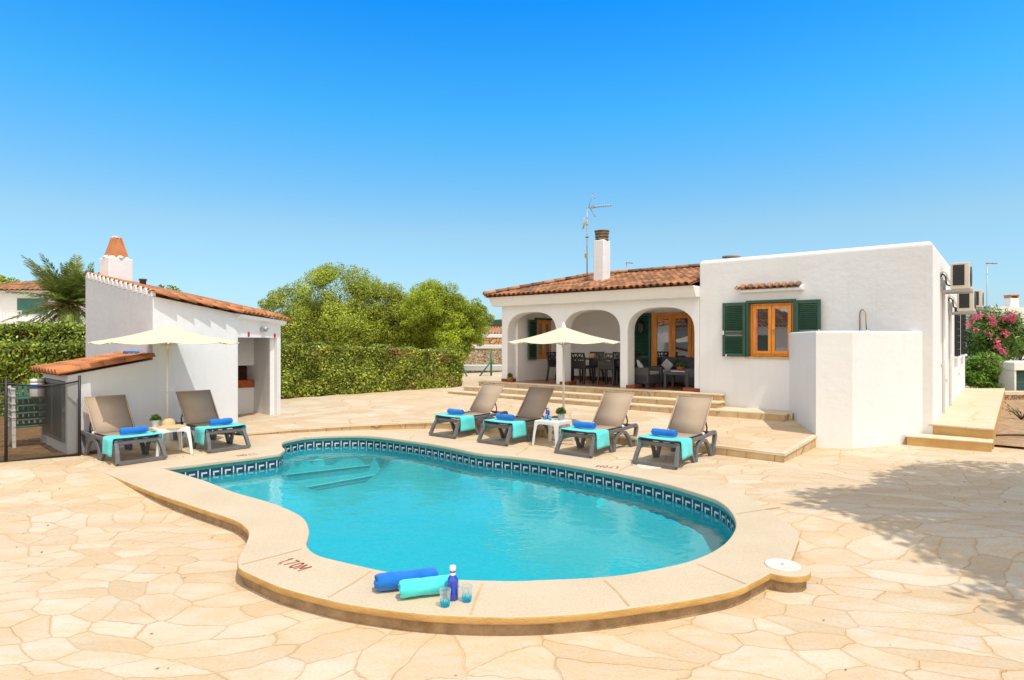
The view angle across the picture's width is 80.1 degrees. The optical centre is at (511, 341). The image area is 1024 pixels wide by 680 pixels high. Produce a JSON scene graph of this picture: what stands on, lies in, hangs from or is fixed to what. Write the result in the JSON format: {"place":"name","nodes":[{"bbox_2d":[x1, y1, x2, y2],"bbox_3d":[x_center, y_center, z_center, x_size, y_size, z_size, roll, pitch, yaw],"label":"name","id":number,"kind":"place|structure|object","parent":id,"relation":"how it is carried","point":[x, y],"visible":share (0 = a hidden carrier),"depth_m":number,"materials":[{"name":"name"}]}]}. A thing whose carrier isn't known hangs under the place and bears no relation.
{"place":"outdoors","nodes":[
{"label":"outdoors","id":0,"kind":"place"},
{"bbox_2d":[0,280,85,329],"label":"neighbour house","id":1,"kind":"structure","parent":0,"point":[12,305],"depth_m":32.00,"materials":[{"name":"paint"}]},
{"bbox_2d":[17,298,47,313],"bbox_3d":[-25.187,-1.849,31.985,1.575,0.822,0.070,0,0,0],"label":"window","id":2,"kind":"structure","parent":1,"relation":"in","point":[23,304],"depth_m":31.95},
{"bbox_2d":[0,414,97,460],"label":"garden soil","id":3,"kind":"structure","parent":0,"point":[29,444],"depth_m":9.60,"materials":[{"name":"brown soil"}]},
{"bbox_2d":[8,413,48,447],"bbox_3d":[-7.684,1.399,9.683,0.494,0.514,0.497,0,0,41],"label":"garden chair","id":4,"kind":"object","parent":3,"relation":"on","point":[30,424],"visible":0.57,"depth_m":9.65,"materials":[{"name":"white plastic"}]},
{"bbox_2d":[8,406,48,441],"bbox_3d":[-7.691,1.294,9.689,0.494,0.514,0.497,0,0,41],"label":"garden chair","id":5,"kind":"object","parent":4,"relation":"on","point":[30,417],"visible":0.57,"depth_m":9.63,"materials":[{"name":"white plastic"}]},
{"bbox_2d":[8,399,44,434],"bbox_3d":[-7.697,1.189,9.695,0.494,0.514,0.497,0,0,41],"label":"garden chair","id":6,"kind":"object","parent":5,"relation":"on","point":[26,410],"visible":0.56,"depth_m":9.62,"materials":[{"name":"white plastic"}]},
{"bbox_2d":[8,393,44,427],"bbox_3d":[-7.704,1.075,9.702,0.494,0.514,0.497,0,0,41],"label":"garden chair","id":7,"kind":"object","parent":6,"relation":"on","point":[26,403],"visible":0.47,"depth_m":9.63,"materials":[{"name":"plastic"}]},
{"bbox_2d":[8,386,44,420],"bbox_3d":[-7.710,0.965,9.709,0.494,0.514,0.497,0,0,41],"label":"garden chair","id":8,"kind":"object","parent":7,"relation":"on","point":[12,391],"visible":0.48,"depth_m":9.66,"materials":[{"name":"plastic"}]},
{"bbox_2d":[29,378,44,396],"bbox_3d":[-7.521,0.735,9.650,0.203,0.285,0.200,0,0,0],"label":"chemical tub","id":9,"kind":"object","parent":8,"relation":"on","point":[36,391],"visible":0.95,"depth_m":9.58,"materials":[{"name":"white plastic"}]},
{"bbox_2d":[0,338,85,416],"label":"trimmed hedge","id":10,"kind":"object","parent":3,"relation":"on","point":[18,359],"visible":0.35,"depth_m":13.62,"materials":[{"name":"green plant"}]},
{"bbox_2d":[0,320,85,343],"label":"trimmed hedge","id":11,"kind":"object","parent":3,"relation":"on","point":[54,333],"visible":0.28,"depth_m":16.06,"materials":[{"name":"green plant"}]},
{"bbox_2d":[347,319,501,348],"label":"hills","id":12,"kind":"structure","parent":0,"point":[496,323],"depth_m":166.87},
{"bbox_2d":[170,438,735,580],"bbox_3d":[-1.297,2.058,7.469,7.976,0.685,4.412,0,0,45],"label":"pool basin","id":13,"kind":"object","parent":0,"point":[383,505],"visible":0.55,"depth_m":7.97,"materials":[{"name":"tile"}]},
{"bbox_2d":[463,365,501,372],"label":"stone wall","id":14,"kind":"structure","parent":0,"point":[477,368],"depth_m":25.46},
{"bbox_2d":[464,345,501,364],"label":"stone wall","id":15,"kind":"structure","parent":0,"point":[478,355],"depth_m":31.00,"materials":[{"name":"stone"}]},
{"bbox_2d":[471,334,501,344],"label":"stone wall","id":16,"kind":"structure","parent":0,"point":[493,339],"depth_m":40.00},
{"bbox_2d":[479,326,501,333],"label":"neighbour house","id":17,"kind":"structure","parent":0,"point":[496,330],"depth_m":55.87,"materials":[{"name":"orange tile"}]},
{"bbox_2d":[0,429,1023,679],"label":"paving","id":18,"kind":"structure","parent":0,"point":[908,561],"depth_m":4.26,"materials":[{"name":"stone"}]},
{"bbox_2d":[0,375,80,461],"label":"fence","id":19,"kind":"object","parent":18,"relation":"on","point":[5,383],"visible":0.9,"depth_m":8.54,"materials":[{"name":"black metal"}]},
{"bbox_2d":[30,352,154,454],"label":"pump shed","id":20,"kind":"structure","parent":18,"relation":"on","point":[131,377],"depth_m":9.45,"materials":[{"name":"white paint"}]},
{"bbox_2d":[42,378,65,442],"bbox_3d":[-7.079,1.040,9.401,1.300,0.900,0.040,0,0,42],"label":"louvred door","id":21,"kind":"structure","parent":20,"relation":"in","point":[54,400],"depth_m":9.23,"materials":[{"name":"black metal"}]},
{"bbox_2d":[123,351,138,353],"bbox_3d":[-6.608,0.200,10.560,0.539,0.067,0.070,0,0,38],"label":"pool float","id":22,"kind":"object","parent":20,"relation":"on","point":[130,352],"visible":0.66,"depth_m":10.49,"materials":[{"name":"blue plastic"}]},
{"bbox_2d":[81,395,167,465],"bbox_3d":[-5.667,1.256,8.843,1.493,0.862,0.649,0,0,38],"label":"sun lounger","id":23,"kind":"object","parent":18,"relation":"on","point":[110,415],"visible":0.78,"depth_m":8.97,"materials":[{"name":"grey plastic"}]},
{"bbox_2d":[102,431,162,456],"bbox_3d":[-5.353,1.438,8.583,0.386,0.252,0.670,0,0,38],"label":"draped towel","id":24,"kind":"object","parent":23,"relation":"on","point":[107,442],"visible":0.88,"depth_m":8.42,"materials":[{"name":"fabric"}]},
{"bbox_2d":[119,426,147,434],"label":"rolled towel","id":25,"kind":"object","parent":24,"relation":"on","point":[132,430],"visible":1,"depth_m":8.61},
{"bbox_2d":[88,321,238,449],"bbox_3d":[-5.430,0.675,9.600,1.911,1.990,1.911,0,0,-8],"label":"parasol","id":26,"kind":"object","parent":18,"relation":"on","point":[167,334],"visible":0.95,"depth_m":9.32,"materials":[{"name":"beige fabric"}]},
{"bbox_2d":[148,424,192,456],"bbox_3d":[-5.080,1.470,9.030,0.496,0.405,0.496,0,0,44],"label":"side table","id":27,"kind":"object","parent":18,"relation":"on","point":[186,429],"visible":0.77,"depth_m":8.99,"materials":[{"name":"white plastic"}]},
{"bbox_2d":[149,414,161,426],"bbox_3d":[-5.270,1.165,9.004,0.176,0.200,0.187,0,0,30],"label":"pot plant","id":28,"kind":"object","parent":27,"relation":"on","point":[155,419],"visible":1,"depth_m":8.97,"materials":[{"name":"green plant"}]},
{"bbox_2d":[151,418,186,431],"bbox_3d":[-5.088,1.233,9.023,0.473,0.181,0.472,0,0,0],"label":"straw hat","id":29,"kind":"object","parent":27,"relation":"on","point":[168,423],"visible":1,"depth_m":8.95,"materials":[{"name":"brown"}]},
{"bbox_2d":[172,390,250,452],"bbox_3d":[-4.863,1.256,9.792,1.493,0.862,0.649,0,0,41],"label":"sun lounger","id":30,"kind":"object","parent":18,"relation":"on","point":[198,407],"visible":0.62,"depth_m":9.96,"materials":[{"name":"grey plastic"}]},
{"bbox_2d":[194,422,246,444],"bbox_3d":[-4.563,1.438,9.516,0.386,0.252,0.670,0,0,41],"label":"draped towel","id":31,"kind":"object","parent":30,"relation":"on","point":[199,434],"visible":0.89,"depth_m":9.36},
{"bbox_2d":[209,418,232,425],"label":"rolled towel","id":32,"kind":"object","parent":31,"relation":"on","point":[220,421],"visible":1,"depth_m":9.54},
{"bbox_2d":[103,431,810,635],"bbox_3d":[-1.108,1.794,7.186,8.572,0.252,5.425,0,0,37],"label":"pool coping","id":33,"kind":"object","parent":18,"relation":"on","point":[734,570],"visible":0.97,"depth_m":4.36,"materials":[{"name":"stone"}]},
{"bbox_2d":[279,558,311,570],"bbox_3d":[-1.632,1.668,4.547,0.293,0.001,0.145,0,0,40],"label":"depth mark","id":34,"kind":"object","parent":33,"relation":"on","point":[301,568],"visible":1,"depth_m":4.53,"materials":[{"name":"red paint"}]},
{"bbox_2d":[374,567,437,590],"bbox_3d":[-0.717,1.606,4.119,0.427,0.120,0.132,0,0,-17],"label":"rolled towel","id":35,"kind":"object","parent":33,"relation":"on","point":[387,581],"visible":0.75,"depth_m":4.06,"materials":[{"name":"fabric"}]},
{"bbox_2d":[398,574,459,597],"bbox_3d":[-0.546,1.607,4.009,0.397,0.118,0.130,0,0,-17],"label":"rolled towel","id":36,"kind":"object","parent":33,"relation":"on","point":[415,587],"visible":0.84,"depth_m":3.95,"materials":[{"name":"fabric"}]},
{"bbox_2d":[447,565,457,600],"bbox_3d":[-0.384,1.560,3.942,0.073,0.217,0.073,0,0,0],"label":"bottle","id":37,"kind":"object","parent":33,"relation":"on","point":[452,581],"visible":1,"depth_m":3.92,"materials":[{"name":"blue glass"}]},
{"bbox_2d":[764,558,800,571],"bbox_3d":[2.016,1.665,4.537,0.250,0.011,0.250,0,0,0],"label":"skimmer lid","id":38,"kind":"object","parent":33,"relation":"on","point":[782,565],"visible":1,"depth_m":4.51,"materials":[{"name":"white plastic"}]},
{"bbox_2d":[429,384,507,438],"bbox_3d":[-0.766,1.256,11.188,0.649,0.862,1.493,0,0,39],"label":"sun lounger","id":39,"kind":"object","parent":18,"relation":"on","point":[484,401],"visible":0.69,"depth_m":11.36,"materials":[{"name":"grey plastic"}]},
{"bbox_2d":[435,413,474,431],"bbox_3d":[-1.015,1.438,10.865,0.670,0.252,0.386,0,0,39],"label":"draped towel","id":40,"kind":"object","parent":39,"relation":"on","point":[467,422],"visible":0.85,"depth_m":10.73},
{"bbox_2d":[447,408,464,414],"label":"rolled towel","id":41,"kind":"object","parent":40,"relation":"on","point":[455,411],"visible":1,"depth_m":10.88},
{"bbox_2d":[477,387,557,445],"bbox_3d":[0.134,1.256,10.448,0.649,0.862,1.493,0,0,39],"label":"sun lounger","id":42,"kind":"object","parent":18,"relation":"on","point":[534,404],"visible":0.7,"depth_m":10.62,"materials":[{"name":"grey plastic"}]},
{"bbox_2d":[483,418,526,437],"bbox_3d":[-0.115,1.438,10.125,0.670,0.252,0.386,0,0,39],"label":"draped towel","id":43,"kind":"object","parent":42,"relation":"hanging from","point":[519,428],"visible":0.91,"depth_m":9.99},
{"bbox_2d":[496,413,514,419],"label":"rolled towel","id":44,"kind":"object","parent":43,"relation":"on","point":[505,416],"visible":1,"depth_m":10.15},
{"bbox_2d":[532,418,573,446],"bbox_3d":[0.665,1.470,9.820,0.496,0.405,0.496,0,0,39],"label":"side table","id":45,"kind":"object","parent":18,"relation":"on","point":[555,423],"visible":0.9,"depth_m":9.74,"materials":[{"name":"white plastic"}]},
{"bbox_2d":[546,406,549,418],"bbox_3d":[0.583,1.163,9.925,0.068,0.203,0.068,0,0,0],"label":"bottle","id":46,"kind":"object","parent":45,"relation":"on","point":[547,414],"visible":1,"depth_m":9.90,"materials":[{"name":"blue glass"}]},
{"bbox_2d":[555,407,565,419],"bbox_3d":[0.790,1.154,9.815,0.194,0.222,0.190,0,0,0],"label":"pot plant","id":47,"kind":"object","parent":45,"relation":"on","point":[560,412],"visible":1,"depth_m":9.77,"materials":[{"name":"green plant"}]},
{"bbox_2d":[507,322,620,440],"bbox_3d":[0.885,0.672,10.450,1.790,1.995,1.790,0,0,-18],"label":"parasol","id":48,"kind":"object","parent":18,"relation":"on","point":[563,334],"visible":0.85,"depth_m":10.13,"materials":[{"name":"beige fabric"}]},
{"bbox_2d":[554,391,638,457],"bbox_3d":[1.344,1.256,9.448,0.649,0.862,1.493,0,0,39],"label":"sun lounger","id":49,"kind":"object","parent":18,"relation":"on","point":[611,412],"visible":0.81,"depth_m":9.62,"materials":[{"name":"grey plastic"}]},
{"bbox_2d":[560,426,609,449],"bbox_3d":[1.095,1.438,9.125,0.670,0.252,0.386,0,0,39],"label":"draped towel","id":50,"kind":"object","parent":49,"relation":"on","point":[602,436],"visible":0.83,"depth_m":9.00,"materials":[{"name":"fabric"}]},
{"bbox_2d":[573,421,596,428],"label":"rolled towel","id":51,"kind":"object","parent":50,"relation":"on","point":[587,425],"visible":1,"depth_m":9.15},
{"bbox_2d":[447,390,789,420],"bbox_3d":[1.667,1.472,13.461,8.301,0.355,0.460,0,0,39],"label":"step","id":52,"kind":"object","parent":18,"relation":"on","point":[751,414],"visible":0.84,"depth_m":12.16,"materials":[{"name":"stone"}]},
{"bbox_2d":[463,385,724,408],"bbox_3d":[1.445,1.363,13.989,6.791,0.375,0.400,0,0,39],"label":"terrace step","id":53,"kind":"object","parent":52,"relation":"on","point":[716,404],"visible":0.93,"depth_m":13.55,"materials":[{"name":"stone"}]},
{"bbox_2d":[478,380,725,400],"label":"terrace slab","id":54,"kind":"structure","parent":53,"relation":"on","point":[650,392],"depth_m":13.69,"materials":[{"name":"stone"}]},
{"bbox_2d":[507,373,512,381],"bbox_3d":[-0.047,0.915,15.606,0.184,0.257,0.189,0,0,0],"label":"pot plant","id":55,"kind":"object","parent":54,"relation":"on","point":[509,377],"visible":0.97,"depth_m":15.55,"materials":[{"name":"green plant"}]},
{"bbox_2d":[636,464,660,468],"bbox_3d":[1.835,1.667,8.139,0.340,0.011,0.340,0,0,0],"label":"skimmer lid","id":56,"kind":"object","parent":18,"relation":"on","point":[645,466],"visible":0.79,"depth_m":8.05,"materials":[{"name":"beige plastic"}]},
{"bbox_2d":[632,395,716,469],"bbox_3d":[2.354,1.256,8.678,0.649,0.862,1.493,0,0,39],"label":"sun lounger","id":57,"kind":"object","parent":18,"relation":"on","point":[689,416],"visible":0.91,"depth_m":8.87,"materials":[{"name":"grey plastic"}]},
{"bbox_2d":[637,433,692,459],"bbox_3d":[2.105,1.438,8.355,0.670,0.252,0.386,0,0,39],"label":"draped towel","id":58,"kind":"object","parent":57,"relation":"on","point":[686,448],"visible":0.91,"depth_m":8.24,"materials":[{"name":"fabric"}]},
{"bbox_2d":[651,428,677,436],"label":"rolled towel","id":59,"kind":"object","parent":58,"relation":"on","point":[665,432],"visible":1,"depth_m":8.39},
{"bbox_2d":[789,331,921,448],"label":"shower wall","id":60,"kind":"structure","parent":18,"relation":"on","point":[854,389],"depth_m":9.69,"materials":[{"name":"white paint"}]},
{"bbox_2d":[906,433,993,451],"bbox_3d":[6.923,1.660,9.650,1.133,0.280,0.399,0,0,36],"label":"walkway step","id":61,"kind":"object","parent":18,"relation":"on","point":[955,442],"visible":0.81,"depth_m":9.52,"materials":[{"name":"stone"}]},
{"bbox_2d":[0,0,1023,340],"label":"sky","id":62,"kind":"structure","parent":0,"point":[234,150],"materials":[{"name":"blue"}]},
{"bbox_2d":[212,372,816,462],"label":"patio","id":63,"kind":"structure","parent":0,"point":[777,441],"depth_m":11.74,"materials":[{"name":"stone"}]},
{"bbox_2d":[85,236,289,439],"bbox_3d":[-6.852,-0.162,12.893,5.254,4.123,3.070,0,0,42],"label":"barbecue hut","id":64,"kind":"object","parent":63,"relation":"on","point":[243,376],"visible":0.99,"depth_m":11.44,"materials":[{"name":"white paint"}]},
{"bbox_2d":[281,338,465,397],"bbox_3d":[-3.879,0.698,16.828,5.315,1.555,1.221,0,0,-24],"label":"trimmed hedge","id":65,"kind":"object","parent":63,"relation":"on","point":[314,369],"visible":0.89,"depth_m":16.33,"materials":[{"name":"green plant"}]},
{"bbox_2d":[479,352,491,375],"bbox_3d":[-1.004,0.935,20.471,0.677,1.116,0.070,0,0,-5],"label":"fence post","id":66,"kind":"object","parent":63,"relation":"on","point":[490,363],"visible":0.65,"depth_m":20.47,"materials":[{"name":"metal"}]},
{"bbox_2d":[483,229,966,433],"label":"house","id":67,"kind":"structure","parent":63,"relation":"on","point":[729,323],"depth_m":12.10,"materials":[{"name":"white paint"}]},
{"bbox_2d":[528,318,551,359],"bbox_3d":[0.733,-0.075,16.667,0.154,1.130,1.184,0,0,35],"label":"side window","id":68,"kind":"structure","parent":67,"relation":"in","point":[541,325],"depth_m":16.65,"materials":[{"name":"brown wood"}]},
{"bbox_2d":[583,193,611,278],"bbox_3d":[2.134,-2.660,15.592,0.905,2.320,0.294,0,0,39],"label":"tv aerial","id":69,"kind":"object","parent":67,"relation":"attached to","point":[587,237],"visible":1,"depth_m":15.77,"materials":[{"name":"silver metal"}]},
{"bbox_2d":[637,319,643,332],"bbox_3d":[3.292,-0.380,15.559,0.230,0.360,0.176,0,0,-23],"label":"wall lantern","id":70,"kind":"object","parent":67,"relation":"attached to","point":[640,322],"depth_m":15.51,"materials":[{"name":"black metal"}]},
{"bbox_2d":[652,313,693,383],"bbox_3d":[3.974,0.168,15.074,1.100,1.735,0.114,0,0,39],"label":"french door","id":71,"kind":"structure","parent":67,"relation":"in","point":[672,333],"depth_m":15.06,"materials":[{"name":"brown wood"}]},
{"bbox_2d":[745,299,795,358],"bbox_3d":[4.985,-0.227,11.674,0.940,1.125,0.245,0,0,39],"label":"window","id":72,"kind":"structure","parent":67,"relation":"in","point":[769,324],"depth_m":11.67,"materials":[{"name":"brown wood"}]},
{"bbox_2d":[859,309,867,330],"bbox_3d":[6.092,0.470,10.545,0.063,2.061,0.223,0,0,-2],"label":"outdoor shower","id":73,"kind":"object","parent":67,"relation":"attached to","point":[865,319],"visible":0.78,"depth_m":10.50,"materials":[{"name":"silver metal"}]},
{"bbox_2d":[940,262,972,293],"bbox_3d":[8.227,-1.160,11.270,0.478,0.520,0.842,0,0,39],"label":"air conditioner","id":74,"kind":"object","parent":67,"relation":"attached to","point":[960,280],"visible":0.97,"depth_m":11.00,"materials":[{"name":"grey"}]},
{"bbox_2d":[954,308,961,358],"bbox_3d":[10.650,-0.195,14.507,0.091,1.190,1.200,0,0,39],"label":"window","id":75,"kind":"structure","parent":67,"relation":"in","point":[956,317],"depth_m":14.12,"materials":[{"name":"grey"}]},
{"bbox_2d":[948,288,976,314],"bbox_3d":[9.394,-0.830,12.706,0.478,0.520,0.842,0,0,39],"label":"air conditioner","id":76,"kind":"object","parent":67,"relation":"attached to","point":[965,304],"visible":0.93,"depth_m":12.44,"materials":[{"name":"grey"}]},
{"bbox_2d":[961,315,966,356],"bbox_3d":[12.217,-0.195,16.456,0.090,1.190,1.200,0,0,39],"label":"window","id":77,"kind":"structure","parent":67,"relation":"in","point":[963,317],"depth_m":16.39,"materials":[{"name":"grey"}]},
{"bbox_2d":[976,290,983,309],"bbox_3d":[12.738,-1.130,16.819,0.478,0.520,0.842,0,0,39],"label":"air conditioner","id":78,"kind":"object","parent":67,"relation":"attached to","point":[979,299],"visible":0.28,"depth_m":16.48,"materials":[{"name":"grey"}]},
{"bbox_2d":[722,406,793,419],"bbox_3d":[4.627,1.399,11.601,1.440,0.203,0.430,0,0,39],"label":"step landing","id":79,"kind":"object","parent":63,"relation":"on","point":[791,416],"visible":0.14,"depth_m":11.41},
{"bbox_2d":[513,378,684,390],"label":"terrace floor","id":80,"kind":"structure","parent":0,"point":[678,387],"depth_m":14.79,"materials":[{"name":"tile"}]},
{"bbox_2d":[546,352,555,380],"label":"dining chair","id":81,"kind":"object","parent":80,"relation":"on","point":[551,361],"visible":0.65,"depth_m":16.11,"materials":[{"name":"grey plastic"}]},
{"bbox_2d":[571,353,593,383],"bbox_3d":[1.732,0.664,15.142,0.435,0.769,0.489,0,0,39],"label":"dining chair","id":82,"kind":"object","parent":80,"relation":"on","point":[579,364],"visible":0.93,"depth_m":15.00,"materials":[{"name":"grey plastic"}]},
{"bbox_2d":[581,352,603,380],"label":"dining chair","id":83,"kind":"object","parent":80,"relation":"on","point":[593,363],"visible":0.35,"depth_m":16.25,"materials":[{"name":"grey plastic"}]},
{"bbox_2d":[571,357,619,384],"bbox_3d":[2.034,0.734,15.418,1.750,0.622,0.720,0,0,39],"label":"dining table","id":84,"kind":"object","parent":80,"relation":"on","point":[587,358],"visible":0.27,"depth_m":14.96,"materials":[{"name":"grey plastic"}]},
{"bbox_2d":[597,353,619,385],"bbox_3d":[2.346,0.664,14.642,0.435,0.769,0.489,0,0,36],"label":"dining chair","id":85,"kind":"object","parent":80,"relation":"on","point":[606,365],"visible":0.88,"depth_m":14.50,"materials":[{"name":"grey plastic"}]},
{"bbox_2d":[604,352,619,381],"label":"dining chair","id":86,"kind":"object","parent":80,"relation":"on","point":[617,362],"visible":0.3,"depth_m":15.91,"materials":[{"name":"grey plastic"}]},
{"bbox_2d":[616,353,640,384],"bbox_3d":[2.802,0.664,14.673,0.489,0.769,0.435,0,0,31],"label":"dining chair","id":87,"kind":"object","parent":80,"relation":"on","point":[636,355],"visible":0.3,"depth_m":14.60,"materials":[{"name":"grey plastic"}]},
{"bbox_2d":[634,358,662,387],"bbox_3d":[3.019,0.715,14.025,0.620,0.660,0.678,0,0,-44],"label":"wicker armchair","id":88,"kind":"object","parent":80,"relation":"on","point":[647,376],"visible":0.7,"depth_m":13.78,"materials":[{"name":"wicker"}]},
{"bbox_2d":[651,357,693,386],"bbox_3d":[3.952,0.715,14.527,1.050,0.660,0.678,0,0,39],"label":"wicker sofa","id":89,"kind":"object","parent":80,"relation":"on","point":[688,362],"visible":0.17,"depth_m":14.59,"materials":[{"name":"wicker"}]},
{"bbox_2d":[662,359,672,368],"bbox_3d":[3.770,0.575,14.780,0.306,0.306,0.074,0,14,39],"label":"cushion","id":90,"kind":"object","parent":89,"relation":"on","point":[667,364],"visible":0.84,"depth_m":14.74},
{"bbox_2d":[664,371,693,387],"bbox_3d":[3.737,0.858,13.518,0.580,0.375,0.460,0,0,39],"label":"coffee table","id":91,"kind":"object","parent":80,"relation":"on","point":[671,373],"visible":0.68,"depth_m":13.48,"materials":[{"name":"grey wicker"}]},
{"bbox_2d":[676,361,686,370],"bbox_3d":[3.755,0.542,13.500,0.290,0.223,0.316,0,0,-25],"label":"pot plant","id":92,"kind":"object","parent":91,"relation":"on","point":[681,365],"visible":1,"depth_m":13.44,"materials":[{"name":"green plant"}]},
{"bbox_2d":[685,369,693,386],"bbox_3d":[4.190,0.715,13.252,0.678,0.660,0.580,0,0,39],"label":"wicker armchair","id":93,"kind":"object","parent":80,"relation":"on","point":[691,377],"visible":0.13,"depth_m":13.15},
{"bbox_2d":[673,359,680,368],"bbox_3d":[3.999,0.575,14.633,0.306,0.306,0.074,0,14,39],"label":"cushion","id":94,"kind":"object","parent":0,"point":[676,362],"visible":0.43,"depth_m":14.62,"materials":[{"name":"grey fabric"}]},
{"bbox_2d":[928,388,1004,448],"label":"walkway","id":95,"kind":"structure","parent":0,"point":[973,412],"depth_m":11.12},
{"bbox_2d":[965,295,1023,363],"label":"white building","id":96,"kind":"structure","parent":0,"point":[1011,302],"depth_m":30.39,"materials":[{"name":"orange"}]},
{"bbox_2d":[994,399,1023,446],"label":"soil bed","id":97,"kind":"object","parent":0,"point":[1012,423],"visible":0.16,"depth_m":11.82,"materials":[{"name":"soil"}]},
{"bbox_2d":[996,362,1023,390],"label":"wall","id":98,"kind":"structure","parent":97,"relation":"on","point":[1011,377],"depth_m":17.88,"materials":[{"name":"white paint"}]},
{"bbox_2d":[996,434,1023,435],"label":"edging","id":99,"kind":"object","parent":97,"relation":"on","point":[1009,434],"visible":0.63,"depth_m":10.36,"materials":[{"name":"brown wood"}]},
{"bbox_2d":[1002,406,1023,419],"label":"dry plant","id":100,"kind":"object","parent":97,"relation":"on","point":[1018,415],"visible":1,"depth_m":12.82,"materials":[{"name":"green plant"}]},
{"bbox_2d":[1004,391,1023,399],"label":"garden kerb wall","id":101,"kind":"structure","parent":97,"relation":"on","point":[1013,395],"depth_m":17.20,"materials":[{"name":"stone"}]},
{"label":"ground","id":102,"kind":"structure","parent":0,"visible":0},
{"bbox_2d":[0,275,21,283],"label":"distant tree","id":103,"kind":"object","parent":102,"relation":"on","point":[3,279],"visible":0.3,"depth_m":43.37,"materials":[{"name":"green plant"}]},
{"bbox_2d":[0,252,99,329],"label":"palm tree","id":104,"kind":"object","parent":102,"relation":"on","point":[66,293],"visible":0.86,"depth_m":21.38,"materials":[{"name":"green plant"}]},
{"bbox_2d":[158,284,180,290],"bbox_3d":[-10.290,-0.647,18.515,0.905,2.236,0.762,0,0,0],"label":"tree","id":105,"kind":"object","parent":102,"relation":"on","point":[160,285],"visible":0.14,"depth_m":18.46,"materials":[{"name":"green plant"}]},
{"bbox_2d":[257,262,424,347],"bbox_3d":[-6.699,-0.637,24.371,6.190,5.401,6.103,0,0,-38],"label":"olive tree","id":106,"kind":"object","parent":102,"relation":"on","point":[340,323],"visible":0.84,"depth_m":23.16,"materials":[{"name":"green plant"}]},
{"bbox_2d":[392,278,494,360],"bbox_3d":[-2.647,-0.334,23.296,4.040,4.247,4.067,0,0,0],"label":"broadleaf tree","id":107,"kind":"object","parent":102,"relation":"on","point":[447,318],"visible":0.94,"depth_m":22.24,"materials":[{"name":"green plant"}]},
{"bbox_2d":[965,351,1005,387],"bbox_3d":[14.462,1.007,18.861,1.810,1.441,1.588,0,0,0],"label":"leafy bush","id":108,"kind":"object","parent":102,"relation":"on","point":[982,370],"visible":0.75,"depth_m":18.46,"materials":[{"name":"green plant"}]},
{"bbox_2d":[986,263,997,309],"bbox_3d":[20.427,-0.776,25.910,0.340,5.153,0.345,0,0,-12],"label":"street lamp","id":109,"kind":"object","parent":102,"relation":"on","point":[987,281],"visible":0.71,"depth_m":25.98,"materials":[{"name":"silver metal"}]},
{"bbox_2d":[966,304,1023,360],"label":"oleander bush","id":110,"kind":"object","parent":102,"relation":"on","point":[1003,338],"visible":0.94,"depth_m":19.59,"materials":[{"name":"pink plant"}]},
{"bbox_2d":[1007,340,1023,359],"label":"dark shrub","id":111,"kind":"object","parent":102,"relation":"on","point":[1021,355],"visible":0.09,"depth_m":22.73,"materials":[{"name":"green plant"}]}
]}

